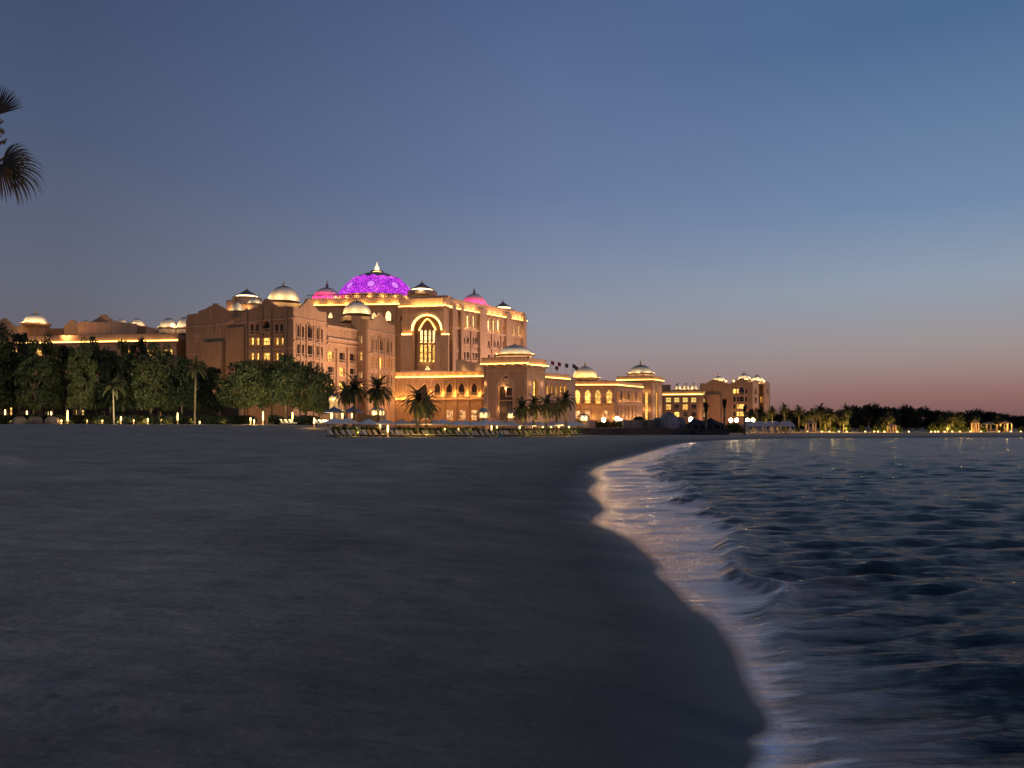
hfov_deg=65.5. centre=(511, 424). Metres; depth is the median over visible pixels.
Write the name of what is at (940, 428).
hedge
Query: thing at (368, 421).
parasol
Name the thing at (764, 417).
date palm
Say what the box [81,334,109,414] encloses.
broadleaf tree
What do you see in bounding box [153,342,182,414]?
broadleaf tree
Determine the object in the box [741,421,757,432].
beach canopy
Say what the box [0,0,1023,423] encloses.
sky
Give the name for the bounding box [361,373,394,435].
date palm
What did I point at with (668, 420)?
covered mound
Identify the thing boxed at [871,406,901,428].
broadleaf tree
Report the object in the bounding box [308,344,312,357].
window
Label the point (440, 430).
hedge
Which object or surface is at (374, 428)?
hedge
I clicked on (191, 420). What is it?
hedge
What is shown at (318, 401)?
broadleaf tree
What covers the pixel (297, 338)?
window
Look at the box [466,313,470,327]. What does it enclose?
window
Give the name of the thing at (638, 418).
trimmed bush
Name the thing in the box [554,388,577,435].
date palm
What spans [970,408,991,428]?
broadleaf tree
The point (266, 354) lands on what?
window
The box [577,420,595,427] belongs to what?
planter box
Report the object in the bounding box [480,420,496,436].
parasol
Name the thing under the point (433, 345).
window
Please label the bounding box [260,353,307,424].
broadleaf tree
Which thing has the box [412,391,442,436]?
date palm
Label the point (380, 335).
window
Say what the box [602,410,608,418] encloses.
window
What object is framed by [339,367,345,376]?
window
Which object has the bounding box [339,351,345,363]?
window
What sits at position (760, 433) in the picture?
canopy deck
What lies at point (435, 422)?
parasol
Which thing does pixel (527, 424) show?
parasol
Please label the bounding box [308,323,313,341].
window
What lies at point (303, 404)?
broadleaf tree
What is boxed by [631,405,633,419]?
window
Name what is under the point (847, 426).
hedge
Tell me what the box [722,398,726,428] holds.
tied palm
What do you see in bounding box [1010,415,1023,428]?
broadleaf tree
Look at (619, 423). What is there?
hedge
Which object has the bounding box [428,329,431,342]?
window
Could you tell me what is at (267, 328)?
window
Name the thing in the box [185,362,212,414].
broadleaf tree
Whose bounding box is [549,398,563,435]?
date palm
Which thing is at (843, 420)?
date palm
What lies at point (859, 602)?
sea
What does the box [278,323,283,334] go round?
window
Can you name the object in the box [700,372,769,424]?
guest building
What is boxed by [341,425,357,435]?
hedge
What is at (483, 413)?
garden kiosk
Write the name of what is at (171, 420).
hedge
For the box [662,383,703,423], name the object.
guest building
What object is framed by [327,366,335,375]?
window
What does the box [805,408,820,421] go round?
date palm
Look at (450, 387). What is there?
window
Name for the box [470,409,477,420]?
window
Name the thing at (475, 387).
window
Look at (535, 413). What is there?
date palm
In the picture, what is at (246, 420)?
hedge
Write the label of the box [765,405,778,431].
date palm
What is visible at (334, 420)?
parasol
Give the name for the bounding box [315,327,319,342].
window
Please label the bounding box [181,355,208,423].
date palm
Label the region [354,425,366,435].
hedge
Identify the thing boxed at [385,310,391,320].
window
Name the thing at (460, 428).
hedge
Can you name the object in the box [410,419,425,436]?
parasol
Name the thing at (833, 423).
broadleaf tree
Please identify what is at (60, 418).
hedge
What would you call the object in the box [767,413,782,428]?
broadleaf tree
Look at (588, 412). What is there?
window
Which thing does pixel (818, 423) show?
broadleaf tree
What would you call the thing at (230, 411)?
hedge
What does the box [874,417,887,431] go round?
date palm
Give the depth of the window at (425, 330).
339.62 m
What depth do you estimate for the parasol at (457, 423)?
122.11 m
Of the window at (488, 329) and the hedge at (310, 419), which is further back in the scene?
the window at (488, 329)
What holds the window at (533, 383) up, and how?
in the entrance pavilion at (513, 372)
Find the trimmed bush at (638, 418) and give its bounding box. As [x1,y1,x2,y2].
[633,416,644,419]
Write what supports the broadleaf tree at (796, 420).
on the sand beach
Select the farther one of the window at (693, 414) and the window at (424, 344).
the window at (693, 414)
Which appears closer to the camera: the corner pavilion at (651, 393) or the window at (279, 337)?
the window at (279, 337)
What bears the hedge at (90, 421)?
on the sand beach
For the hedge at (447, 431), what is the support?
on the sand beach
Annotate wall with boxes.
[360,415,380,429]
[482,418,497,432]
[573,428,694,434]
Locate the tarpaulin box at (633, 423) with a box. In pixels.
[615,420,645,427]
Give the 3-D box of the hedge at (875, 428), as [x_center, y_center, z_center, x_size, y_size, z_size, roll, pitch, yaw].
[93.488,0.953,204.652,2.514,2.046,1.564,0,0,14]
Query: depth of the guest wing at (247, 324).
266.43 m
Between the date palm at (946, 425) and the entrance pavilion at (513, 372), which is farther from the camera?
the entrance pavilion at (513, 372)
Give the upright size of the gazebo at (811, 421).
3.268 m
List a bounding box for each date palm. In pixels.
[98,374,127,423]
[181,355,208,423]
[332,381,352,426]
[336,373,371,425]
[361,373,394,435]
[398,384,437,436]
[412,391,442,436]
[509,396,537,436]
[524,394,542,435]
[533,393,560,436]
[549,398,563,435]
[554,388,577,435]
[748,410,758,430]
[759,410,770,421]
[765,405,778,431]
[778,402,789,431]
[781,414,791,430]
[792,405,804,425]
[799,415,810,431]
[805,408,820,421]
[811,403,828,431]
[819,413,831,431]
[824,407,837,431]
[833,410,846,431]
[837,414,849,431]
[839,404,852,429]
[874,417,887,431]
[881,411,896,427]
[932,415,944,426]
[942,410,960,427]
[942,419,953,431]
[955,414,967,430]
[970,415,980,423]
[993,415,1004,427]
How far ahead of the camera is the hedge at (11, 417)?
149.77 m
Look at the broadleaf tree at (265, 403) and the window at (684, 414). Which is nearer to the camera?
the broadleaf tree at (265, 403)
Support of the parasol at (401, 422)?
on the sand beach
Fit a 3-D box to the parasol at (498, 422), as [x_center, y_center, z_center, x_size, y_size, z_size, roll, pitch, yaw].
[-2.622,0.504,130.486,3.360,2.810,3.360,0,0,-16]
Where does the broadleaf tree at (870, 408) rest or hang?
on the sand beach
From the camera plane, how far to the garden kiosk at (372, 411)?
135.13 m
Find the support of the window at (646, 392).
in the corner pavilion at (651, 393)
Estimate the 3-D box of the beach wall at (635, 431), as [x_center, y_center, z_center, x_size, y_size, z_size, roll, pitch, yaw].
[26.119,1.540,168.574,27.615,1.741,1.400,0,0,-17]
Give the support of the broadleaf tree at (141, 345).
on the sand beach
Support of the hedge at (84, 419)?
on the sand beach
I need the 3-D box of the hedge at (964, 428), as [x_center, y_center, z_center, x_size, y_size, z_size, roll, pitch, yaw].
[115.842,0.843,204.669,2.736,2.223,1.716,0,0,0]
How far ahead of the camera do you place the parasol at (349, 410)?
132.85 m
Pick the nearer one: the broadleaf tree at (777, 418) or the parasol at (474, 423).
the parasol at (474, 423)
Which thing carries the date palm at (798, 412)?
on the sand beach
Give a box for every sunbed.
[326,430,339,436]
[340,430,351,436]
[361,430,372,436]
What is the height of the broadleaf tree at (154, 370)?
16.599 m
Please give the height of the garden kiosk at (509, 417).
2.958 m
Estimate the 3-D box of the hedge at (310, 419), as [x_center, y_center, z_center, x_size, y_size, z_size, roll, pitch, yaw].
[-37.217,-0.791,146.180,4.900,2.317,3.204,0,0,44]
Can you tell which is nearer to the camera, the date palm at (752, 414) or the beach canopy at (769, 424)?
the beach canopy at (769, 424)
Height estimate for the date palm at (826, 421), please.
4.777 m
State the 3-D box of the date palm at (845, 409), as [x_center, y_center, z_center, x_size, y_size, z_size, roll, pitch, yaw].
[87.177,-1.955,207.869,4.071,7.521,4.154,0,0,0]
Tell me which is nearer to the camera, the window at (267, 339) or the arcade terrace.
the window at (267, 339)
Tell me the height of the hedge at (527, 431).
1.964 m
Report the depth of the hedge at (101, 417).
149.94 m
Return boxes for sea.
[591,437,1023,767]
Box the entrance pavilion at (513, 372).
[480,344,548,427]
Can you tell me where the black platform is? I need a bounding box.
[691,429,729,434]
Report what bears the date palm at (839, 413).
on the sand beach
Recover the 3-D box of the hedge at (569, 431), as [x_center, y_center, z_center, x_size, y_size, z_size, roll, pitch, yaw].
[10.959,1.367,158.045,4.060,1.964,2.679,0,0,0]
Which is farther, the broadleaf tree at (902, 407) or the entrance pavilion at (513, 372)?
the entrance pavilion at (513, 372)
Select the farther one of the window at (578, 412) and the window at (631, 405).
the window at (631, 405)
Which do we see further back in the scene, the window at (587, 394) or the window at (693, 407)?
the window at (693, 407)
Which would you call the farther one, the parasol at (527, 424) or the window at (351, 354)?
the window at (351, 354)
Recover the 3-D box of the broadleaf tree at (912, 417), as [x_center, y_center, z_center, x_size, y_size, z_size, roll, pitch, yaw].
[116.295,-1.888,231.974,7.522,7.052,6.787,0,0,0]
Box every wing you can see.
[0,310,186,403]
[186,282,395,426]
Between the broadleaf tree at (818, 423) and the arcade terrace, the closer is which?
the broadleaf tree at (818, 423)
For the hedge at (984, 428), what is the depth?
204.42 m
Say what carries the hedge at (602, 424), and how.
on the sand beach
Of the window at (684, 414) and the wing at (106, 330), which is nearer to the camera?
the wing at (106, 330)
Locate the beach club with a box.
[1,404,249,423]
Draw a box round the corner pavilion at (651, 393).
[616,360,664,419]
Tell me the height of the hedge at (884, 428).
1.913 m
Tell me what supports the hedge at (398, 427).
on the sand beach
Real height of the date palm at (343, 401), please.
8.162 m
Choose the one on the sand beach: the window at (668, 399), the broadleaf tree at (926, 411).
the broadleaf tree at (926, 411)
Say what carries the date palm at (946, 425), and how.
on the sand beach
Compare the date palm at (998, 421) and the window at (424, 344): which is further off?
the window at (424, 344)
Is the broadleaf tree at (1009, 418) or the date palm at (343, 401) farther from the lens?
the broadleaf tree at (1009, 418)
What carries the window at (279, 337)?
in the guest wing at (247, 324)
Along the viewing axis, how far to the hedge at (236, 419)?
149.81 m
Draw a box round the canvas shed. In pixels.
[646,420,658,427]
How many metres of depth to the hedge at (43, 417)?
149.89 m
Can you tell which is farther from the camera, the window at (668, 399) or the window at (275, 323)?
the window at (668, 399)
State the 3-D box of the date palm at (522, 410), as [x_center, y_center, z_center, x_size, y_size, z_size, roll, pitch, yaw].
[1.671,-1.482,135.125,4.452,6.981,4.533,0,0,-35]
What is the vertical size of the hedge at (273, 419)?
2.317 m
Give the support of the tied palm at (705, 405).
on the sand beach
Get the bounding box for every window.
[248,337,254,345]
[249,323,254,334]
[249,352,254,360]
[254,323,259,334]
[254,337,259,345]
[260,337,270,345]
[260,352,269,360]
[262,318,270,332]
[273,323,278,334]
[273,337,278,345]
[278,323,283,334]
[278,337,284,345]
[296,324,300,340]
[296,343,300,356]
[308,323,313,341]
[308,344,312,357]
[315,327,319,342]
[315,345,319,358]
[327,312,332,318]
[327,350,335,362]
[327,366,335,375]
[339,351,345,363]
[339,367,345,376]
[350,353,356,364]
[350,368,355,377]
[357,351,362,360]
[370,337,374,352]
[370,355,373,368]
[379,335,384,353]
[379,357,384,370]
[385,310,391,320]
[386,339,389,354]
[386,358,389,370]
[419,330,422,342]
[419,344,422,361]
[420,383,427,394]
[423,329,426,342]
[423,344,426,361]
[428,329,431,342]
[428,344,431,361]
[432,329,435,342]
[432,344,434,361]
[433,382,440,395]
[445,382,452,395]
[445,409,452,420]
[457,382,465,395]
[457,409,465,420]
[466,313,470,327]
[470,382,477,395]
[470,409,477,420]
[487,318,491,331]
[496,318,500,331]
[497,374,513,420]
[532,376,539,420]
[551,383,555,396]
[576,389,580,400]
[576,410,580,418]
[584,389,590,400]
[584,410,590,418]
[594,389,600,400]
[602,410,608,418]
[606,389,612,400]
[627,405,629,419]
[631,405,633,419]
[644,391,647,419]
[655,387,658,417]
[665,397,670,402]
[674,397,679,402]
[674,404,679,409]
[682,397,687,402]
[682,404,687,409]
[682,412,687,416]
[691,397,696,402]
[691,404,696,409]
[691,412,696,416]
[738,386,744,394]
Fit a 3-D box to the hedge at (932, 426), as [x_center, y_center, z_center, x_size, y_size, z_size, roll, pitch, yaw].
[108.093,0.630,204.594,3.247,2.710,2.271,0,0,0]
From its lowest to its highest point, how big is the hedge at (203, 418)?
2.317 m
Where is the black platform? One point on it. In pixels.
(710, 431)
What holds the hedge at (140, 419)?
on the sand beach
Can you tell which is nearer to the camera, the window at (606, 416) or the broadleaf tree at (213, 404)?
the broadleaf tree at (213, 404)
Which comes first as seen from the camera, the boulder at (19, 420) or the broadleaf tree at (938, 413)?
the boulder at (19, 420)
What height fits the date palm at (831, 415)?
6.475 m
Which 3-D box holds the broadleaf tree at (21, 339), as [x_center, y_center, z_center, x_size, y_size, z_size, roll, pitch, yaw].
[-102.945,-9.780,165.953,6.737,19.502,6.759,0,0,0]
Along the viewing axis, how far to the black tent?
176.74 m
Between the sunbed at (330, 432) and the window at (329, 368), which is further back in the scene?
the window at (329, 368)
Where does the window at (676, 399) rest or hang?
in the guest building at (685, 402)
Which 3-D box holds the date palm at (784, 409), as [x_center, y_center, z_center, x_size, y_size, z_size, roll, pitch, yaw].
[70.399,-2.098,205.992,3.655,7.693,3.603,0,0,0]
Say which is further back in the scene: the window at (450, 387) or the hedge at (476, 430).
the window at (450, 387)
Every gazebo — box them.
[805,420,816,432]
[887,423,896,432]
[971,419,979,431]
[980,422,997,431]
[999,421,1012,431]
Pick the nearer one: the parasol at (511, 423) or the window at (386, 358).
the parasol at (511, 423)
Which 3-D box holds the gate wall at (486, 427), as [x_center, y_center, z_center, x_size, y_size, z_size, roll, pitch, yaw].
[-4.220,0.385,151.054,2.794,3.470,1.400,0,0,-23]
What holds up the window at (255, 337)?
in the guest wing at (247, 324)
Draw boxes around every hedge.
[0,414,16,423]
[6,414,25,422]
[38,414,56,422]
[52,414,66,423]
[63,414,82,423]
[74,414,89,423]
[85,414,105,423]
[91,414,112,423]
[106,414,123,423]
[115,414,135,423]
[126,414,149,423]
[144,414,159,423]
[155,414,171,423]
[163,414,182,423]
[175,414,192,423]
[187,414,203,423]
[193,414,214,423]
[206,414,224,423]
[216,415,240,423]
[230,414,245,423]
[240,415,257,423]
[267,414,284,423]
[287,415,307,424]
[302,415,320,424]
[331,425,347,435]
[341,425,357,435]
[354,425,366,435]
[364,426,379,435]
[377,426,390,435]
[389,426,411,435]
[412,427,423,435]
[421,426,438,435]
[429,426,444,435]
[439,426,455,435]
[451,427,463,435]
[459,426,477,435]
[468,426,482,434]
[482,427,502,435]
[506,427,521,435]
[521,427,531,435]
[527,427,544,435]
[563,427,576,433]
[598,420,604,427]
[605,420,610,427]
[615,420,622,427]
[727,422,738,432]
[732,422,743,432]
[831,425,836,431]
[844,424,850,431]
[871,425,880,431]
[880,425,889,431]
[894,425,902,431]
[926,423,937,431]
[936,425,943,431]
[957,424,967,431]
[980,426,986,431]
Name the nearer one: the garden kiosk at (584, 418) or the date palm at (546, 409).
the date palm at (546, 409)
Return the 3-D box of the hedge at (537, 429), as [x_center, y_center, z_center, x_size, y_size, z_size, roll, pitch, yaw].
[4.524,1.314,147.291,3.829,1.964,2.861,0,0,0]
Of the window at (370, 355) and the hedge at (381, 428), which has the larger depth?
the window at (370, 355)
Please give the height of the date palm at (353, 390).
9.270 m
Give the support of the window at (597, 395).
in the arcade
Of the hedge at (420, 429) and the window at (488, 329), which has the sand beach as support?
the hedge at (420, 429)
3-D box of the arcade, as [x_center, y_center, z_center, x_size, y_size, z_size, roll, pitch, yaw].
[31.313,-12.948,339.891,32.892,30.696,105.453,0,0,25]
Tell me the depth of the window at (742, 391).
430.48 m
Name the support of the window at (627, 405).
in the arcade
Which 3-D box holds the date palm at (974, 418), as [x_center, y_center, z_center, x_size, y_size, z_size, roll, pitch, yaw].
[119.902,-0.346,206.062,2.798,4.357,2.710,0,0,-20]
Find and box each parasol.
[322,417,347,436]
[324,407,342,425]
[342,405,363,424]
[342,417,358,436]
[356,418,380,436]
[378,418,394,436]
[394,419,413,436]
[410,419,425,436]
[426,419,446,436]
[439,418,451,436]
[446,419,469,436]
[468,421,485,436]
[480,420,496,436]
[493,420,507,424]
[503,420,521,435]
[519,422,535,425]
[529,421,543,425]
[549,421,563,435]
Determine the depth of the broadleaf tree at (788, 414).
235.11 m
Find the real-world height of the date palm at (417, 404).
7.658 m
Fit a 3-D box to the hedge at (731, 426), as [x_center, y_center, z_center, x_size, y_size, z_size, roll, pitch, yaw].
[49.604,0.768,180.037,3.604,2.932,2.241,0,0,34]
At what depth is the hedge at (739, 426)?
179.21 m
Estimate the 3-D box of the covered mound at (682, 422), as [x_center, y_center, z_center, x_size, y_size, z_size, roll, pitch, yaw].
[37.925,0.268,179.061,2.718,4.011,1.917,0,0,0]
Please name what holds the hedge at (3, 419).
on the sand beach
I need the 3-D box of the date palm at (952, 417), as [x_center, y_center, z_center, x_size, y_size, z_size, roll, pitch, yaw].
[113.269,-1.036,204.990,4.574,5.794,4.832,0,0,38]
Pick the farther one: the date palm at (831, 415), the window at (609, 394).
the window at (609, 394)
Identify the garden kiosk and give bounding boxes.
[329,394,340,424]
[369,407,386,428]
[476,408,490,421]
[506,410,515,422]
[577,413,589,427]
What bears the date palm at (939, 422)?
on the sand beach
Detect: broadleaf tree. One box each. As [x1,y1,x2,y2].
[0,323,21,414]
[1,332,34,414]
[13,338,54,414]
[34,331,66,414]
[50,344,79,423]
[64,336,98,414]
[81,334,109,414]
[93,350,126,414]
[104,338,138,423]
[122,337,151,415]
[129,341,171,422]
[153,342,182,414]
[165,356,199,423]
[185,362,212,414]
[196,366,227,414]
[214,359,267,415]
[246,358,279,423]
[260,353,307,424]
[289,361,325,424]
[305,370,335,424]
[746,407,764,428]
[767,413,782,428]
[777,409,795,429]
[789,410,817,429]
[810,407,837,429]
[827,409,852,429]
[840,404,873,429]
[860,402,884,429]
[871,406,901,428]
[894,403,911,428]
[898,406,924,429]
[917,406,937,428]
[926,410,948,428]
[945,410,963,426]
[954,410,982,428]
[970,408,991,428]
[980,411,1004,429]
[998,413,1022,428]
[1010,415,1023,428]
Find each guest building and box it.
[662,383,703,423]
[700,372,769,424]
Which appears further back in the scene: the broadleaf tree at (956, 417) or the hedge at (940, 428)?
the broadleaf tree at (956, 417)
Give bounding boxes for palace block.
[304,263,527,416]
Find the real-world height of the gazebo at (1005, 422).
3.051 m
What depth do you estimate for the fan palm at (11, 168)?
16.93 m
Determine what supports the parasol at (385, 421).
on the sand beach
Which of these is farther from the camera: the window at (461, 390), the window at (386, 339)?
the window at (461, 390)
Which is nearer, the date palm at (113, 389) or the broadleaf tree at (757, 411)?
the date palm at (113, 389)
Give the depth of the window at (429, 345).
339.21 m
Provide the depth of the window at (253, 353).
259.00 m
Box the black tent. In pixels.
[686,418,727,428]
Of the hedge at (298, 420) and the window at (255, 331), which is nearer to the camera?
the hedge at (298, 420)
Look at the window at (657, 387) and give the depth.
375.47 m
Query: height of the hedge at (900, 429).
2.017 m
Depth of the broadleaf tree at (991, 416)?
231.66 m
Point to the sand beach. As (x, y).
(238, 596)
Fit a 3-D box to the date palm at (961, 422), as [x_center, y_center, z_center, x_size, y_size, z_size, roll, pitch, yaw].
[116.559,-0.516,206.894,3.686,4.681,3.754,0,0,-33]
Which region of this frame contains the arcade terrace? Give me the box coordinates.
[395,360,483,427]
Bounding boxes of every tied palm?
[703,401,708,428]
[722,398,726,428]
[743,406,746,434]
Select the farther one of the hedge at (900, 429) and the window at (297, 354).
the window at (297, 354)
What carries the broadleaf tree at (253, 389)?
on the sand beach
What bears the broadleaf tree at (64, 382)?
on the sand beach
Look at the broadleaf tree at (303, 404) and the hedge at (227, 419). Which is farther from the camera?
the broadleaf tree at (303, 404)
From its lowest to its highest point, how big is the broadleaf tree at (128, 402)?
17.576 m
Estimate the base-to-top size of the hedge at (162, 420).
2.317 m
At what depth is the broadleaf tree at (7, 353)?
159.36 m
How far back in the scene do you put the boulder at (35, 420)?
146.33 m
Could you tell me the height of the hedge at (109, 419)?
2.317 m
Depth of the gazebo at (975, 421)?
202.85 m
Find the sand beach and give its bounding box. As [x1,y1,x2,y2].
[0,424,1023,767]
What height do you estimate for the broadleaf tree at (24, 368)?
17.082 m
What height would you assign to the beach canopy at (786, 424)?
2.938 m
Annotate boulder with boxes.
[11,416,27,423]
[27,416,43,423]
[43,416,59,423]
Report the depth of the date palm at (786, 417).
211.79 m
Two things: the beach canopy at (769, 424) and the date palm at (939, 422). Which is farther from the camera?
the date palm at (939, 422)
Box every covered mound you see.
[658,413,680,427]
[678,417,685,427]
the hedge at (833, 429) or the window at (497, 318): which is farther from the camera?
the window at (497, 318)
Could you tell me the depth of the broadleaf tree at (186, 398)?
157.00 m
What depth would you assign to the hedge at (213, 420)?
149.98 m
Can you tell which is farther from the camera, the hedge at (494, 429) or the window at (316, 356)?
the window at (316, 356)
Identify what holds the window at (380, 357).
in the guest wing at (247, 324)
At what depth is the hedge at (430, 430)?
124.09 m
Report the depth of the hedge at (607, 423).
173.72 m
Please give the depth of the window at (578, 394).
343.38 m
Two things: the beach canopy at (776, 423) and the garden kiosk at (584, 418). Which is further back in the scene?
the beach canopy at (776, 423)
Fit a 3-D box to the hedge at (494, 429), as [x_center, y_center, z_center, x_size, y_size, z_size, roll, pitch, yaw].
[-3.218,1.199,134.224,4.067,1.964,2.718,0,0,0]
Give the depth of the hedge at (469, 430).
129.35 m
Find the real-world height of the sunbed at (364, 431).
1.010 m
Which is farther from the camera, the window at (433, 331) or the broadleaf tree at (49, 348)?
the window at (433, 331)
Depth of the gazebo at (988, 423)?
204.90 m
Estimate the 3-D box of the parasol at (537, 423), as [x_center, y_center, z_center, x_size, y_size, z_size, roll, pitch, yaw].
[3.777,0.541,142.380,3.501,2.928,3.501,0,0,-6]
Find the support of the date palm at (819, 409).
on the sand beach
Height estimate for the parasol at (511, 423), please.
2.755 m
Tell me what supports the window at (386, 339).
in the guest wing at (247, 324)
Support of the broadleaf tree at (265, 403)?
on the sand beach
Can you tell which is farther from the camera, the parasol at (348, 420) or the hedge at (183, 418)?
the hedge at (183, 418)
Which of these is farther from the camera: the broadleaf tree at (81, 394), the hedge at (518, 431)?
the broadleaf tree at (81, 394)
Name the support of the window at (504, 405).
in the entrance pavilion at (513, 372)
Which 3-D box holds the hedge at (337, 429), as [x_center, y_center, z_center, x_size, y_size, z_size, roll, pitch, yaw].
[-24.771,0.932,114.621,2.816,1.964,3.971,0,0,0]
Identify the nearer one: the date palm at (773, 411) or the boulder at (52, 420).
the boulder at (52, 420)
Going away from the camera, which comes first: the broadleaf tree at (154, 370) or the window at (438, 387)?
the broadleaf tree at (154, 370)
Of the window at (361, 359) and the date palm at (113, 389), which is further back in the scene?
the window at (361, 359)
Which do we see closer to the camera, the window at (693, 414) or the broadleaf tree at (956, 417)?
the broadleaf tree at (956, 417)
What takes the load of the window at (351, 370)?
in the guest wing at (247, 324)
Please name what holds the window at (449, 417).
in the arcade terrace
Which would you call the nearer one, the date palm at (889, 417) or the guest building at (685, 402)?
the date palm at (889, 417)
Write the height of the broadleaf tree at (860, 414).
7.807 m
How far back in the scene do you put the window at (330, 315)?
350.92 m
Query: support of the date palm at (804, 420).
on the sand beach
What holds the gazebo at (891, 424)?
on the sand beach
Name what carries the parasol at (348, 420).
on the sand beach
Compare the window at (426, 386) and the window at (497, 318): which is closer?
the window at (426, 386)
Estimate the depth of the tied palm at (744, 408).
173.81 m
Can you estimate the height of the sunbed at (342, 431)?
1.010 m
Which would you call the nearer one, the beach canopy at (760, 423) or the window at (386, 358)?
the beach canopy at (760, 423)
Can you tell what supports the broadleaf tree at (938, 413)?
on the sand beach
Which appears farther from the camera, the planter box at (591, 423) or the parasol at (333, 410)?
the planter box at (591, 423)
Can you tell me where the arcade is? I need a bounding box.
[545,363,643,427]
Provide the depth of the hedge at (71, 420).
150.00 m
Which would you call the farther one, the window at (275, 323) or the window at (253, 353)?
the window at (253, 353)
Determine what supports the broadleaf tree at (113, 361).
on the sand beach
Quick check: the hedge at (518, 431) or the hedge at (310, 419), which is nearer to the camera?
the hedge at (518, 431)
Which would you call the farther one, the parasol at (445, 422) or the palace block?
the palace block
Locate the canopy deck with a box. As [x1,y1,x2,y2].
[729,432,800,434]
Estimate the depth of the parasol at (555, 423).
146.73 m
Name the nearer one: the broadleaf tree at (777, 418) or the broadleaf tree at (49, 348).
the broadleaf tree at (49, 348)
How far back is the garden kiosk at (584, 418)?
167.08 m
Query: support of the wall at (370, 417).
on the sand beach
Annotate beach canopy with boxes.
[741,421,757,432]
[755,421,766,433]
[762,421,774,433]
[770,421,780,432]
[777,421,794,433]
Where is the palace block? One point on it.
(434, 331)
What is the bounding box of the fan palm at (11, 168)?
[0,87,46,205]
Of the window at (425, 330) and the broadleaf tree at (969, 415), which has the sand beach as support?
the broadleaf tree at (969, 415)
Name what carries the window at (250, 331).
in the guest wing at (247, 324)

